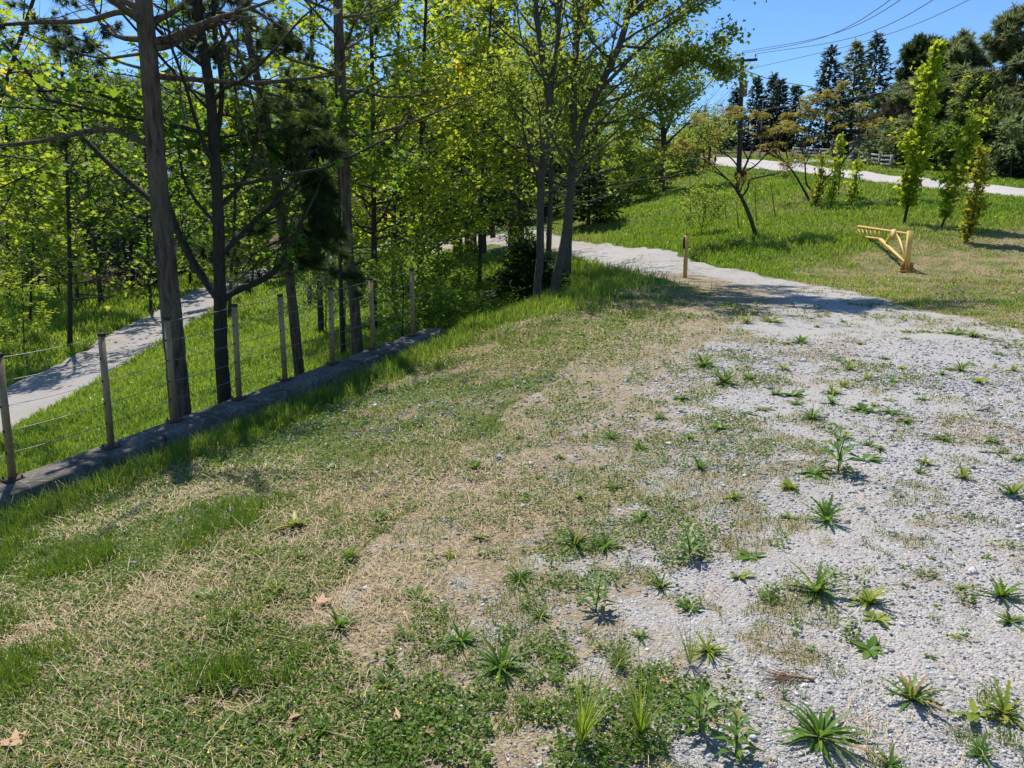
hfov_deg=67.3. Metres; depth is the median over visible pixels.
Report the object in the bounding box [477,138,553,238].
cedar tree
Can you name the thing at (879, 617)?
broadleaf weed
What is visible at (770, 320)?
weed
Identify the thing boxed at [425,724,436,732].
dead leaf
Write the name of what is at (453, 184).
maple tree
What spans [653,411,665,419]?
weed
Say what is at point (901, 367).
weed
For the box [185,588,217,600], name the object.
broadleaf weed
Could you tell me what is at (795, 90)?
spruce tree
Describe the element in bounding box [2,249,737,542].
tall grass
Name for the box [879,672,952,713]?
broadleaf weed
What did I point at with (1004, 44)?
scots pine
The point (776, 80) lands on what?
service cable
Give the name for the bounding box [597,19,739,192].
hillside tree
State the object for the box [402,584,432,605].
weed
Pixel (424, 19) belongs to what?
maple tree
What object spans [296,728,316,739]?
dead leaf
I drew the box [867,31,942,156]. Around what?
scots pine
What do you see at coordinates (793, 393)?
weed
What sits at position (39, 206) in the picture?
maple tree
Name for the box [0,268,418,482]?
cable fence
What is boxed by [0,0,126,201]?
maple tree
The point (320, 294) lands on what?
leafy shrub
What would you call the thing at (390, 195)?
wood tree
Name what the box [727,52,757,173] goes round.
utility pole
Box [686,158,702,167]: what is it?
roadside cabinet
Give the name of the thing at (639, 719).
grass tuft
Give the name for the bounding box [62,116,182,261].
wood tree
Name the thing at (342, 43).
straight pine
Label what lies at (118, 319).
valley grass
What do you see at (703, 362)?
weed
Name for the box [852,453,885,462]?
broadleaf weed
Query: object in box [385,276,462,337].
leafy shrub
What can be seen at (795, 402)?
weed
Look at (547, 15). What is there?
spring maple
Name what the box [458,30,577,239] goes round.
cedar tree
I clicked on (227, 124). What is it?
maple tree
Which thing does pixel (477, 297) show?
undergrowth
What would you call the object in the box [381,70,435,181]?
distant pine
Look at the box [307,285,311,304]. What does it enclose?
old wooden post
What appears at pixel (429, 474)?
weed
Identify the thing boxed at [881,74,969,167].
scots pine
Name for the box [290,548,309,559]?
weed
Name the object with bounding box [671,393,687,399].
weed
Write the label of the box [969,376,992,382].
weed
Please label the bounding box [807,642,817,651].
broadleaf weed
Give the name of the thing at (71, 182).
slender tree
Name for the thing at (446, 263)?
leafy shrub
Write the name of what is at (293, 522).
broadleaf weed
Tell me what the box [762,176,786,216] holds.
young sapling
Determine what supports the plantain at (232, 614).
on the ground at (926, 260)
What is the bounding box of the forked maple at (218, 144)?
[0,0,431,403]
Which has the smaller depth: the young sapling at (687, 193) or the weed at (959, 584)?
the weed at (959, 584)
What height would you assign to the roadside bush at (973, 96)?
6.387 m
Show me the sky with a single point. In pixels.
(775, 23)
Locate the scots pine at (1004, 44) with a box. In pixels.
[976,0,1023,89]
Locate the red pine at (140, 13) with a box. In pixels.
[0,0,354,418]
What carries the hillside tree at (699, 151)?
on the ground at (926, 260)
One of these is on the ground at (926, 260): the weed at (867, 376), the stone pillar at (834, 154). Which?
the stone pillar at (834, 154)
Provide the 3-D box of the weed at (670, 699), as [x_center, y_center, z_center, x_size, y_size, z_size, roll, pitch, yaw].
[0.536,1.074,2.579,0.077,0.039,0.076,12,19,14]
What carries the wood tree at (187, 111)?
on the ground at (926, 260)
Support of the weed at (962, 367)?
on the gravel lot
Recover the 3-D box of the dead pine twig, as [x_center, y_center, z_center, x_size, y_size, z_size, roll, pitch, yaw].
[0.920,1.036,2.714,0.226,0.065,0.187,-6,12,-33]
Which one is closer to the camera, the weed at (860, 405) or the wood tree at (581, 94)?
the weed at (860, 405)
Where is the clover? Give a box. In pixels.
[0,289,1023,767]
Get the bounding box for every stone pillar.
[829,140,845,158]
[848,141,864,161]
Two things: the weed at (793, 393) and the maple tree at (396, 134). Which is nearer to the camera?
the weed at (793, 393)
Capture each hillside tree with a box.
[574,155,634,208]
[577,123,668,203]
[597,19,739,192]
[608,92,655,148]
[620,137,679,194]
[648,126,708,176]
[657,116,722,168]
[675,83,731,139]
[686,106,736,152]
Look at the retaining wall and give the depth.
7.89 m
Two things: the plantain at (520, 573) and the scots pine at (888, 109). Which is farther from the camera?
the scots pine at (888, 109)
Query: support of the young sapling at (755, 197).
on the ground at (926, 260)
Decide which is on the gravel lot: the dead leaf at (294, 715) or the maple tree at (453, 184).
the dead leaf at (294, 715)
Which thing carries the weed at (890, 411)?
on the gravel lot
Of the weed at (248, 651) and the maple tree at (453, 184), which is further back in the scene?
the maple tree at (453, 184)
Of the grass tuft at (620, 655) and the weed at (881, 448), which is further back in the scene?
the weed at (881, 448)
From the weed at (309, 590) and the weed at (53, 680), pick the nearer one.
the weed at (53, 680)
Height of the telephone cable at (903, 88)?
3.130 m
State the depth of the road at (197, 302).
23.47 m
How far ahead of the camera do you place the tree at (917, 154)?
24.84 m
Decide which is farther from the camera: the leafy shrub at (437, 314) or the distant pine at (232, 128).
the distant pine at (232, 128)
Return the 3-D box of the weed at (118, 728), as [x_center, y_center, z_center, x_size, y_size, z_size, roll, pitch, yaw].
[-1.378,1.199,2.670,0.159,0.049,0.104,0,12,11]
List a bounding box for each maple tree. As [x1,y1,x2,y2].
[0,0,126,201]
[0,0,154,346]
[0,0,260,197]
[0,6,82,245]
[0,59,129,298]
[0,122,95,320]
[49,61,226,313]
[95,71,267,283]
[129,0,301,317]
[150,62,295,273]
[208,0,431,332]
[235,56,370,278]
[255,0,447,355]
[260,0,533,326]
[299,0,483,292]
[307,0,555,279]
[359,0,509,271]
[415,0,547,284]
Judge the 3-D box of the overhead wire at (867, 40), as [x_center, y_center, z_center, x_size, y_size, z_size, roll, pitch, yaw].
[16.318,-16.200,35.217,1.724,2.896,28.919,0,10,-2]
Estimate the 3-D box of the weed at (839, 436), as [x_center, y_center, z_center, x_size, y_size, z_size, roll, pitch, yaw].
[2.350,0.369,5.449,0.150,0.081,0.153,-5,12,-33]
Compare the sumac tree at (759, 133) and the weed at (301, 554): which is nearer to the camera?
the weed at (301, 554)
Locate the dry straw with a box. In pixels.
[0,281,1023,767]
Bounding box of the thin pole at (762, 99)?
[759,98,766,158]
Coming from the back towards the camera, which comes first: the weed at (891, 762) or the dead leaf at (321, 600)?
the dead leaf at (321, 600)
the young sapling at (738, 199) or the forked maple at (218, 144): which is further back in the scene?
the young sapling at (738, 199)
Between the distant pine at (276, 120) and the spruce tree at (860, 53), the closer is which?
the spruce tree at (860, 53)
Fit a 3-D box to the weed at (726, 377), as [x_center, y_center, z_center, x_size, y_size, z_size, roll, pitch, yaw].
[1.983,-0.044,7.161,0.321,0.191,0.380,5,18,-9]
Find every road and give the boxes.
[0,238,462,432]
[688,156,1023,196]
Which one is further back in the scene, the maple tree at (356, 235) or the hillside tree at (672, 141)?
the hillside tree at (672, 141)
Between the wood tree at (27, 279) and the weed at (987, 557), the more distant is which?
the wood tree at (27, 279)
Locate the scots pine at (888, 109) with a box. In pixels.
[867,96,941,164]
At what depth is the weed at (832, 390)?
6.76 m
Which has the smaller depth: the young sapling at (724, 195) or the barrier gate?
the barrier gate
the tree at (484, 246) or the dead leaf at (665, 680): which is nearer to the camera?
the dead leaf at (665, 680)
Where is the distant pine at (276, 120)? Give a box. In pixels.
[238,84,311,217]
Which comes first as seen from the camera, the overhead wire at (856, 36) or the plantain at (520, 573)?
the plantain at (520, 573)
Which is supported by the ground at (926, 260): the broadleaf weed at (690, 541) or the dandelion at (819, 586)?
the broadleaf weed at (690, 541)
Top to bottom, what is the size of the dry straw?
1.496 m
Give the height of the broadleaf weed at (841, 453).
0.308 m
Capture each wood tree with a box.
[0,125,105,282]
[5,116,131,276]
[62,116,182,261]
[100,69,228,267]
[171,88,253,259]
[223,85,303,253]
[283,62,379,220]
[337,85,414,237]
[352,117,446,247]
[378,76,448,188]
[402,122,506,233]
[479,73,556,182]
[503,113,604,220]
[524,61,611,191]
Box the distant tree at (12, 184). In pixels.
[0,89,39,257]
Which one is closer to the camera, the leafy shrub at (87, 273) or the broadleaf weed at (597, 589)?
the broadleaf weed at (597, 589)
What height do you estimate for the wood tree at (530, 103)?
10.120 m
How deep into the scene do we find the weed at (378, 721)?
2.55 m
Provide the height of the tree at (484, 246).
11.289 m
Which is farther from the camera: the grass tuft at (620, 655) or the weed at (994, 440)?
the weed at (994, 440)
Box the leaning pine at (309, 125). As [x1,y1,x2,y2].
[160,0,373,375]
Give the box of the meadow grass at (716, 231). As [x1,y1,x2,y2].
[552,154,1023,329]
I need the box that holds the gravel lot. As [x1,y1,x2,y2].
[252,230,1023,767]
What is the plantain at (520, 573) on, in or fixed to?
on the gravel lot
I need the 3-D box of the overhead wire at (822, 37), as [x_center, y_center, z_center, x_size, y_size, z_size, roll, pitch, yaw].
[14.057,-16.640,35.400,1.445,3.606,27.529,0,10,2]
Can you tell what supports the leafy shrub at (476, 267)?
on the ground at (926, 260)
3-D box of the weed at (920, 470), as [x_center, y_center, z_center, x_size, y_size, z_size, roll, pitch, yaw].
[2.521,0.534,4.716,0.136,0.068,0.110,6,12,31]
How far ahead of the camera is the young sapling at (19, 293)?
25.95 m
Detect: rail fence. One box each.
[791,147,830,158]
[858,152,893,167]
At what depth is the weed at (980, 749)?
2.32 m
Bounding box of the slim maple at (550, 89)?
[466,0,676,298]
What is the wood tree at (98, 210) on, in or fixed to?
on the ground at (926, 260)
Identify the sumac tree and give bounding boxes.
[659,105,807,234]
[755,79,910,200]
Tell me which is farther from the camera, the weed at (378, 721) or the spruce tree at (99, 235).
the spruce tree at (99, 235)
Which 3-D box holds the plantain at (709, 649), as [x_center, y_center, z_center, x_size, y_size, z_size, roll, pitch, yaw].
[0.735,0.988,2.878,0.190,0.099,0.202,-8,6,-4]
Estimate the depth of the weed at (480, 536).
4.03 m
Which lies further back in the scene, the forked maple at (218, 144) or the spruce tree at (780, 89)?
the spruce tree at (780, 89)
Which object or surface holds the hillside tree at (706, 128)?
on the ground at (926, 260)
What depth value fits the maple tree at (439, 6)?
22.55 m
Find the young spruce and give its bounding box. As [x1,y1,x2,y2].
[466,237,569,313]
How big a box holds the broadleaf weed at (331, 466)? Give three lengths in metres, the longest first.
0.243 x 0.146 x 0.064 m
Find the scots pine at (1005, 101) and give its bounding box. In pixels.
[930,65,1023,170]
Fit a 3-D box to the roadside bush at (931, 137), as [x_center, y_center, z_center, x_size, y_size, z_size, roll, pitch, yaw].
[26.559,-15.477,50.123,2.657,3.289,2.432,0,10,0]
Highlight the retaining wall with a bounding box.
[0,328,445,515]
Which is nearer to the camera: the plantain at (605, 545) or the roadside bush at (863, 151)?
the plantain at (605, 545)
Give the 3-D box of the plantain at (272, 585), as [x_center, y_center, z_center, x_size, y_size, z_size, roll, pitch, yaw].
[-1.097,0.954,3.589,0.230,0.116,0.243,14,9,23]
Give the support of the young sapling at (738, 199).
on the ground at (926, 260)
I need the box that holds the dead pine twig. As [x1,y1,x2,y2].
[751,662,814,697]
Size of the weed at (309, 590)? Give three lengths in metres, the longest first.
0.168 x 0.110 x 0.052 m
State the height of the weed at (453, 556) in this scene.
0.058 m
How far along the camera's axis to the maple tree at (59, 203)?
30.60 m
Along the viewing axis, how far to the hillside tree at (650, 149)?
49.69 m
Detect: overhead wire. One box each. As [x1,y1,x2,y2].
[735,0,889,54]
[743,0,899,51]
[747,0,967,69]
[757,0,932,53]
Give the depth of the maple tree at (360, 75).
14.86 m
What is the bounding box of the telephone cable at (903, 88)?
[745,61,1023,111]
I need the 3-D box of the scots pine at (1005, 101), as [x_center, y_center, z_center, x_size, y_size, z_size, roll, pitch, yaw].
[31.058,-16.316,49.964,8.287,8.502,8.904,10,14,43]
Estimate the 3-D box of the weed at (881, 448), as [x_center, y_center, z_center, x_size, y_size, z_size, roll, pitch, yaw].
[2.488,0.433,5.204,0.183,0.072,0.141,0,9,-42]
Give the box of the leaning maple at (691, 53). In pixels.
[475,0,766,296]
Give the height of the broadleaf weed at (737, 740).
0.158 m
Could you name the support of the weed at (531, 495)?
on the gravel lot
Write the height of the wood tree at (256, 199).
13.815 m
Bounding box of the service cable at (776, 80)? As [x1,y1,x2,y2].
[747,71,810,86]
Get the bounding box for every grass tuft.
[539,638,643,745]
[584,648,692,737]
[591,614,657,667]
[666,618,710,664]
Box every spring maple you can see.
[441,0,715,278]
[443,0,678,261]
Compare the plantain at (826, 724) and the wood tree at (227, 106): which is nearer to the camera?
the plantain at (826, 724)
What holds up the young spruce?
on the ground at (926, 260)
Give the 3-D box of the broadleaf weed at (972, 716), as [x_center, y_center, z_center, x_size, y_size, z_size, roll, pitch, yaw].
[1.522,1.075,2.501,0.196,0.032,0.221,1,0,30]
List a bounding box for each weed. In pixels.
[41,666,80,699]
[101,716,136,739]
[152,677,195,711]
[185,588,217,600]
[232,636,270,667]
[234,543,271,562]
[273,510,312,529]
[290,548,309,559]
[296,710,335,752]
[298,588,318,601]
[320,461,340,470]
[333,541,362,560]
[355,715,382,733]
[368,506,391,524]
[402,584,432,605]
[414,703,440,720]
[423,469,435,481]
[441,546,463,560]
[463,456,486,469]
[469,533,491,540]
[518,491,540,499]
[525,603,552,622]
[547,644,573,662]
[571,492,587,498]
[575,571,616,612]
[601,426,621,439]
[606,478,625,490]
[629,627,650,641]
[631,437,650,450]
[633,508,648,520]
[644,571,673,594]
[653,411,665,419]
[661,694,679,710]
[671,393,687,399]
[673,523,705,560]
[673,683,728,740]
[674,598,710,611]
[682,433,695,440]
[685,350,721,367]
[691,455,713,471]
[709,367,743,387]
[710,422,734,430]
[713,706,765,759]
[719,489,742,498]
[730,569,753,580]
[734,549,766,562]
[739,313,756,323]
[741,372,756,379]
[752,404,774,410]
[759,315,784,322]
[767,387,783,395]
[778,363,790,370]
[778,510,798,520]
[779,389,806,396]
[779,478,798,492]
[786,334,811,343]
[786,398,803,404]
[793,405,832,420]
[795,463,834,479]
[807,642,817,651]
[816,423,865,473]
[819,382,845,395]
[821,391,841,403]
[832,378,855,388]
[832,431,853,438]
[838,359,855,370]
[845,402,880,412]
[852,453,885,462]
[852,635,886,659]
[859,434,877,446]
[860,371,876,380]
[861,610,895,627]
[870,743,910,767]
[874,444,885,451]
[877,406,908,414]
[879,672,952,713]
[893,418,916,423]
[894,365,910,369]
[913,463,935,476]
[917,452,940,465]
[932,435,956,441]
[945,328,965,334]
[945,632,962,638]
[949,699,1013,727]
[950,360,975,372]
[958,581,968,587]
[960,734,998,766]
[961,328,981,336]
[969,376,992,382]
[969,676,1023,729]
[974,334,999,339]
[975,571,1023,604]
[979,449,1010,457]
[980,433,1004,445]
[981,553,993,559]
[991,610,1023,627]
[1006,363,1023,372]
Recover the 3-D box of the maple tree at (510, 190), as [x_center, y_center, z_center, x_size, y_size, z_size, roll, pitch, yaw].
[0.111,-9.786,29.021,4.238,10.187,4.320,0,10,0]
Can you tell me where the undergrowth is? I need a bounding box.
[415,258,549,331]
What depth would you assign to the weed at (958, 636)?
2.95 m
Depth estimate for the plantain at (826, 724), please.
2.40 m
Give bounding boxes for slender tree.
[0,51,92,292]
[0,90,61,287]
[14,37,119,301]
[36,49,148,303]
[36,67,119,287]
[79,68,142,287]
[86,70,147,281]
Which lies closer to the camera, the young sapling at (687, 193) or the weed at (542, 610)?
the weed at (542, 610)
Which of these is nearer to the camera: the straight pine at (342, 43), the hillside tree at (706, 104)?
the straight pine at (342, 43)
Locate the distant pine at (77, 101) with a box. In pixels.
[1,82,102,246]
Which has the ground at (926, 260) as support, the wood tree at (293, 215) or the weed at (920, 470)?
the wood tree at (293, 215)
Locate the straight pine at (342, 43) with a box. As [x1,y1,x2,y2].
[227,0,505,354]
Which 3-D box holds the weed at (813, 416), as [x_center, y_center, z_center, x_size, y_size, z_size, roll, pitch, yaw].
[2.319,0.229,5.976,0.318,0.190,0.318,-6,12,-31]
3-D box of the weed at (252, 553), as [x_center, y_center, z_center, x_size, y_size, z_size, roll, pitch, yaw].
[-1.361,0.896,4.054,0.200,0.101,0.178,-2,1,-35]
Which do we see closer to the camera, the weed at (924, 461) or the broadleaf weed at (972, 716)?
the broadleaf weed at (972, 716)
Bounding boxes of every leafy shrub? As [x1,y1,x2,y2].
[35,265,145,287]
[259,253,369,335]
[310,250,389,325]
[360,227,444,340]
[373,248,449,321]
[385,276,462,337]
[401,244,484,303]
[419,272,476,328]
[437,239,493,284]
[495,223,546,263]
[594,199,617,222]
[669,182,731,231]
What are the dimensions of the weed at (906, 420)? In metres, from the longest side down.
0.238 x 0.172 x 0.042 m
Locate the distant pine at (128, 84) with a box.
[88,68,176,236]
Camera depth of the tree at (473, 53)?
32.38 m
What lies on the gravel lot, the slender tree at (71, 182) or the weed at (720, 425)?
the weed at (720, 425)
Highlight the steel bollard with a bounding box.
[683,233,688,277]
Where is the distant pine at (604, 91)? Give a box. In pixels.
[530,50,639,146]
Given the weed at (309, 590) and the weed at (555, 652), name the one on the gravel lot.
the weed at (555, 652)
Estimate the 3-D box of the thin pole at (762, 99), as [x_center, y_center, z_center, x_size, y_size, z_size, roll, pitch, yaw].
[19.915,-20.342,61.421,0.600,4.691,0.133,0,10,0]
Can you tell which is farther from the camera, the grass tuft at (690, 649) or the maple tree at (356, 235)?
the maple tree at (356, 235)
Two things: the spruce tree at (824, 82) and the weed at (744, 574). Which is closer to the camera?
the weed at (744, 574)
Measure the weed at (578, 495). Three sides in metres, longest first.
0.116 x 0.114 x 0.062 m
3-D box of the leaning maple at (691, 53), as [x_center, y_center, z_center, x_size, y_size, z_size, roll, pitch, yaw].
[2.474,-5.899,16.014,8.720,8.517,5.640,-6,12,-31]
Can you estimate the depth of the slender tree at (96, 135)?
44.32 m
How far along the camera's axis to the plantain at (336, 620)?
3.22 m
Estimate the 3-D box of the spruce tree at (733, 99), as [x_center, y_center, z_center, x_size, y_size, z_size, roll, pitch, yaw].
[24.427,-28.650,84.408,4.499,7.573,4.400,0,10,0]
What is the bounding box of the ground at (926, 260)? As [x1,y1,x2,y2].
[0,150,1023,767]
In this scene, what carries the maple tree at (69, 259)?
on the ground at (926, 260)
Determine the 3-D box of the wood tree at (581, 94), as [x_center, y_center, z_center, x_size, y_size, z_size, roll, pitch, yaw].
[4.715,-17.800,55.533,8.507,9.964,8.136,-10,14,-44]
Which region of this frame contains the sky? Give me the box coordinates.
[0,0,1023,202]
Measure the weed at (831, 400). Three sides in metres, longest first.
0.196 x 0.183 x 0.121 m
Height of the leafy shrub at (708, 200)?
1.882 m
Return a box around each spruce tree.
[35,163,154,284]
[65,183,183,289]
[106,183,212,276]
[174,175,272,265]
[704,114,728,149]
[718,87,748,150]
[732,76,774,151]
[750,77,802,151]
[761,71,789,145]
[785,85,808,150]
[789,44,854,154]
[810,38,877,154]
[844,31,895,150]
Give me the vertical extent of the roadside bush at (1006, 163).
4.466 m
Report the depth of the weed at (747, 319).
10.63 m
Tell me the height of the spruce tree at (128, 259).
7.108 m
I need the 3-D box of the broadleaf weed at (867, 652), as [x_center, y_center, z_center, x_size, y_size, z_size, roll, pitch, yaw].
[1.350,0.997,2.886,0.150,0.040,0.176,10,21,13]
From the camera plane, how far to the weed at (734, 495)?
4.39 m
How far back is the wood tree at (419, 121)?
67.09 m
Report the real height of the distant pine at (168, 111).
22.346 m
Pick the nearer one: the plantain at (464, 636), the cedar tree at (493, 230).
the plantain at (464, 636)
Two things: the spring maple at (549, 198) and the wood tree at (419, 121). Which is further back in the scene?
the wood tree at (419, 121)
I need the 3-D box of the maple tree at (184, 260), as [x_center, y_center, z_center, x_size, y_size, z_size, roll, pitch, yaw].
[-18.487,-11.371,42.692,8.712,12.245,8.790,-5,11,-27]
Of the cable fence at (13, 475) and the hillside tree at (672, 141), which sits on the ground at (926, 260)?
the hillside tree at (672, 141)
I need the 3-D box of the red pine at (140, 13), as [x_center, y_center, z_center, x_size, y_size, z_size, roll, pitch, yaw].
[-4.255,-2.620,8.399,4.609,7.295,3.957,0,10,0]
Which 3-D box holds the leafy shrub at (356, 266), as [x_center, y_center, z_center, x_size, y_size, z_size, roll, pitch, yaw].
[-4.264,-2.485,19.897,1.883,2.192,2.255,-7,12,-34]
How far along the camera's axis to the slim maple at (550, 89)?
14.75 m
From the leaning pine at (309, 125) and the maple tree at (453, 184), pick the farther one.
the maple tree at (453, 184)
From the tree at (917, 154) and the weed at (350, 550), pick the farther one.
the tree at (917, 154)
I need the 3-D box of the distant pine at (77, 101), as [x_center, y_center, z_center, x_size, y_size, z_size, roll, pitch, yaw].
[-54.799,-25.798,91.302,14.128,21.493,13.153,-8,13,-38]
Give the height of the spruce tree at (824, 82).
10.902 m
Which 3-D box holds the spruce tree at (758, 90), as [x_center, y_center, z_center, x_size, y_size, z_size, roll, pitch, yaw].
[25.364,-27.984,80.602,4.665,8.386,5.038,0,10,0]
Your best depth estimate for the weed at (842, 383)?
7.00 m
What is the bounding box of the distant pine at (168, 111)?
[142,69,210,227]
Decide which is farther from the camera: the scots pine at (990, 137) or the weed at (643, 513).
the scots pine at (990, 137)
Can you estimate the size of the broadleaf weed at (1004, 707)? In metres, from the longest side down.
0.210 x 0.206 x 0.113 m
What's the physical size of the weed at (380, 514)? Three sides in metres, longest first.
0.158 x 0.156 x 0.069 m
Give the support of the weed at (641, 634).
on the gravel lot
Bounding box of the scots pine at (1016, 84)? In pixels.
[985,45,1023,120]
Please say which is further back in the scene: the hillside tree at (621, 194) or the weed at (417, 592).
the hillside tree at (621, 194)
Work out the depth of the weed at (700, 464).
4.91 m
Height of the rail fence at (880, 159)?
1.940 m
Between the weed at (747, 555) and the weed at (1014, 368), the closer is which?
the weed at (747, 555)
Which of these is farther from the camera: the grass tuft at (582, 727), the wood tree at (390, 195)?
the wood tree at (390, 195)
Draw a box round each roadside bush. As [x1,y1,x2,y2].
[853,124,889,164]
[866,113,912,165]
[897,123,945,169]
[925,118,964,171]
[942,71,995,143]
[948,102,1008,167]
[982,111,1023,178]
[998,112,1023,168]
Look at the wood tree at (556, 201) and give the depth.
46.09 m
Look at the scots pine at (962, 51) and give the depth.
55.48 m
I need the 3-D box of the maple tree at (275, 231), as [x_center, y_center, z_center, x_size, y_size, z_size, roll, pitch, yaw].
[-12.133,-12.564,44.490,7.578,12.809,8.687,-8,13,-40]
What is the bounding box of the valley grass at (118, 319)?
[0,230,507,478]
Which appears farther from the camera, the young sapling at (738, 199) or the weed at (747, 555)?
the young sapling at (738, 199)
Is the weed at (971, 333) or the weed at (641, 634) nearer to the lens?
the weed at (641, 634)
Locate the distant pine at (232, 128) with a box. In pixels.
[206,89,265,214]
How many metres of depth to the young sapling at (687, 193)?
29.30 m
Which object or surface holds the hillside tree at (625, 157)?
on the ground at (926, 260)
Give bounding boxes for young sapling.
[0,269,58,348]
[681,174,696,228]
[712,179,732,218]
[729,193,745,226]
[749,180,762,221]
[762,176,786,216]
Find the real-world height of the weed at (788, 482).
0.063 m
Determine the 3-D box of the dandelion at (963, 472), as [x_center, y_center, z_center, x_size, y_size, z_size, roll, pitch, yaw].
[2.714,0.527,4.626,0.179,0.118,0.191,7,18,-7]
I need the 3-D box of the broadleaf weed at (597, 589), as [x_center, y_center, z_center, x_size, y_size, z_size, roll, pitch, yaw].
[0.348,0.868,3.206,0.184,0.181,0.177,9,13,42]
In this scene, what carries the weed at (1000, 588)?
on the gravel lot
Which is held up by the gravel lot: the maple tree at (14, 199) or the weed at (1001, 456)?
the weed at (1001, 456)
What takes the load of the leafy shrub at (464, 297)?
on the ground at (926, 260)
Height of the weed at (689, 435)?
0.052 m
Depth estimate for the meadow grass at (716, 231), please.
26.05 m
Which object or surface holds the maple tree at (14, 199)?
on the ground at (926, 260)
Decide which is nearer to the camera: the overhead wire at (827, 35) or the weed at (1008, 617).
the weed at (1008, 617)
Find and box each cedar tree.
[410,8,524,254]
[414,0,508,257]
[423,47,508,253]
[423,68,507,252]
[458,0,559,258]
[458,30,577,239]
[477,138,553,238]
[558,126,626,225]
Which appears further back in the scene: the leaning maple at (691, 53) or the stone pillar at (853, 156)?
the stone pillar at (853, 156)
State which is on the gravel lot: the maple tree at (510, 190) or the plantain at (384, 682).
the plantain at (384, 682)
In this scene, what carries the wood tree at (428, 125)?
on the ground at (926, 260)
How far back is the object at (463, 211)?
33.59 m
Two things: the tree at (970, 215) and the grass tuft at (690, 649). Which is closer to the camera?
the grass tuft at (690, 649)
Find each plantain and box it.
[204,597,251,640]
[255,573,292,602]
[316,605,365,641]
[365,667,404,697]
[433,617,485,648]
[458,632,538,689]
[496,560,545,587]
[584,528,626,553]
[681,630,735,666]
[775,699,886,767]
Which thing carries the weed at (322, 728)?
on the gravel lot
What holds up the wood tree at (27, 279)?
on the ground at (926, 260)
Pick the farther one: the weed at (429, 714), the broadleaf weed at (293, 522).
the broadleaf weed at (293, 522)
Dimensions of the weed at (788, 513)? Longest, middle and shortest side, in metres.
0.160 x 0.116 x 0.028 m
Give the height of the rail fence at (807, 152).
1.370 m
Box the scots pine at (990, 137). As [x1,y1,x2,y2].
[955,107,1023,178]
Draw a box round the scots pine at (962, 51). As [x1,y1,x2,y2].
[888,27,996,158]
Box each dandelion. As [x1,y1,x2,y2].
[550,524,601,552]
[779,560,855,602]
[801,494,846,529]
[842,581,893,607]
[946,462,978,481]
[990,477,1023,496]
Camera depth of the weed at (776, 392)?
6.77 m
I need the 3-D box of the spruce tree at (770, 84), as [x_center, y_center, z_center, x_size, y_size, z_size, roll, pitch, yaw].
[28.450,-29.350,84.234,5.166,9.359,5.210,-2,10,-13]
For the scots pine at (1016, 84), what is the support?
on the ground at (926, 260)
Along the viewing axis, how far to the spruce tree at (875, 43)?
75.27 m
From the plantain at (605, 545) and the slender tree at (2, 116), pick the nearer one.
the plantain at (605, 545)
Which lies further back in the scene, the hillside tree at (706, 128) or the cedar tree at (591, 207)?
the hillside tree at (706, 128)
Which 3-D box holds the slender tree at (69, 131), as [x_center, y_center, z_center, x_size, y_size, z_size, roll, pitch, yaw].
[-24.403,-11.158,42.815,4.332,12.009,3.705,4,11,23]
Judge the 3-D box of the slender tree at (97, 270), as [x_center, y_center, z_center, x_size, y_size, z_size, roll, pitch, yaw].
[-19.132,-9.188,34.840,4.634,11.250,3.573,8,13,38]
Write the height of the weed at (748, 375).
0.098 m
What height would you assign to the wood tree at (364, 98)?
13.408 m
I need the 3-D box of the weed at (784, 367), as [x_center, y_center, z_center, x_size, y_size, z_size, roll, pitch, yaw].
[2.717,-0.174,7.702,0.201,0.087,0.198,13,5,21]
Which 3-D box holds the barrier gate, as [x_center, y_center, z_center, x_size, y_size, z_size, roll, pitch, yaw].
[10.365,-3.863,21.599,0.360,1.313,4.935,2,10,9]
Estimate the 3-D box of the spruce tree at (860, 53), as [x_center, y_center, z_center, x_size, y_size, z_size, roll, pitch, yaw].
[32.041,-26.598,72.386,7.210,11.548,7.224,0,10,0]
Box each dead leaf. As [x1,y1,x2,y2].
[0,728,27,745]
[288,709,300,718]
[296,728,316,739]
[315,592,331,603]
[389,707,403,720]
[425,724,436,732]
[658,675,672,683]
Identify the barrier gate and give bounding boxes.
[858,225,916,271]
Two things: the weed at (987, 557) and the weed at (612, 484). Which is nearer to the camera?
the weed at (987, 557)
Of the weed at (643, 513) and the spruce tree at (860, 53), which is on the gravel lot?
the weed at (643, 513)

